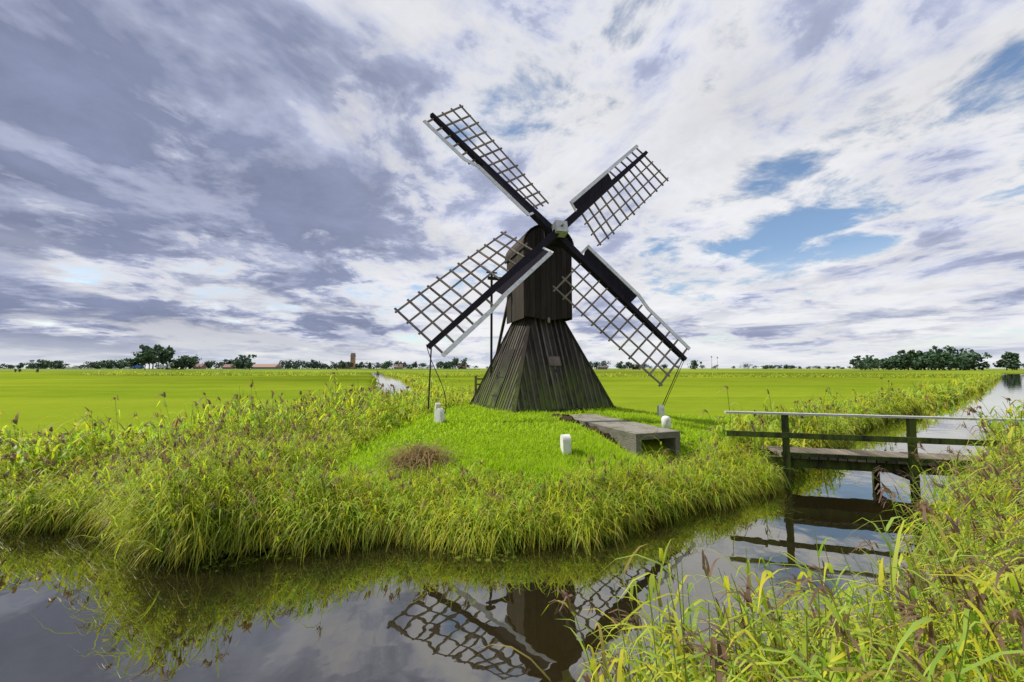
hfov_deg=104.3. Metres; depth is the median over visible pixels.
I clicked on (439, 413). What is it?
bollard
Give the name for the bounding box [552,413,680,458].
culvert
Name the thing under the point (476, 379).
field gate
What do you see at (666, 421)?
bollard
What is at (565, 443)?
bollard
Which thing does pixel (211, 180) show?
sky
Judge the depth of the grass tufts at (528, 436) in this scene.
7.60 m
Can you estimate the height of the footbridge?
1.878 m
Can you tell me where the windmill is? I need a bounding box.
[394,104,690,412]
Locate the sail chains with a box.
[426,344,683,412]
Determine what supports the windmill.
on the terrain ground
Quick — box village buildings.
[62,353,717,369]
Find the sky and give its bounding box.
[0,0,1023,368]
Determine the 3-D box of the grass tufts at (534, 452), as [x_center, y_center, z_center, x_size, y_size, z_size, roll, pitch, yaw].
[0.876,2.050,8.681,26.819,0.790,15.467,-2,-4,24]
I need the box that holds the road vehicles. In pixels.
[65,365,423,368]
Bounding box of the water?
[0,368,1023,681]
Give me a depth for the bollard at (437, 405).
11.64 m
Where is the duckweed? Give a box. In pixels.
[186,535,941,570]
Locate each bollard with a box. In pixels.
[434,408,444,423]
[435,403,440,408]
[560,434,571,454]
[657,405,664,416]
[661,416,670,428]
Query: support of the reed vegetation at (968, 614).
on the terrain ground
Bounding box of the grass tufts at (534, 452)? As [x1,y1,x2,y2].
[4,403,761,489]
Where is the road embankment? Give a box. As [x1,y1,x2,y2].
[0,369,479,369]
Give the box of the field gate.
[474,376,482,393]
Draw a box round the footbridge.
[724,411,1023,497]
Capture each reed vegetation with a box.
[0,370,1023,681]
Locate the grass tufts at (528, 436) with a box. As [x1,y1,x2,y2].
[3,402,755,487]
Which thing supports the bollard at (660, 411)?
on the terrain ground
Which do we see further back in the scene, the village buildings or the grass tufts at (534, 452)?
the village buildings
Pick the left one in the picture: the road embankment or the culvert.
the road embankment
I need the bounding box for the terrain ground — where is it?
[0,368,1023,544]

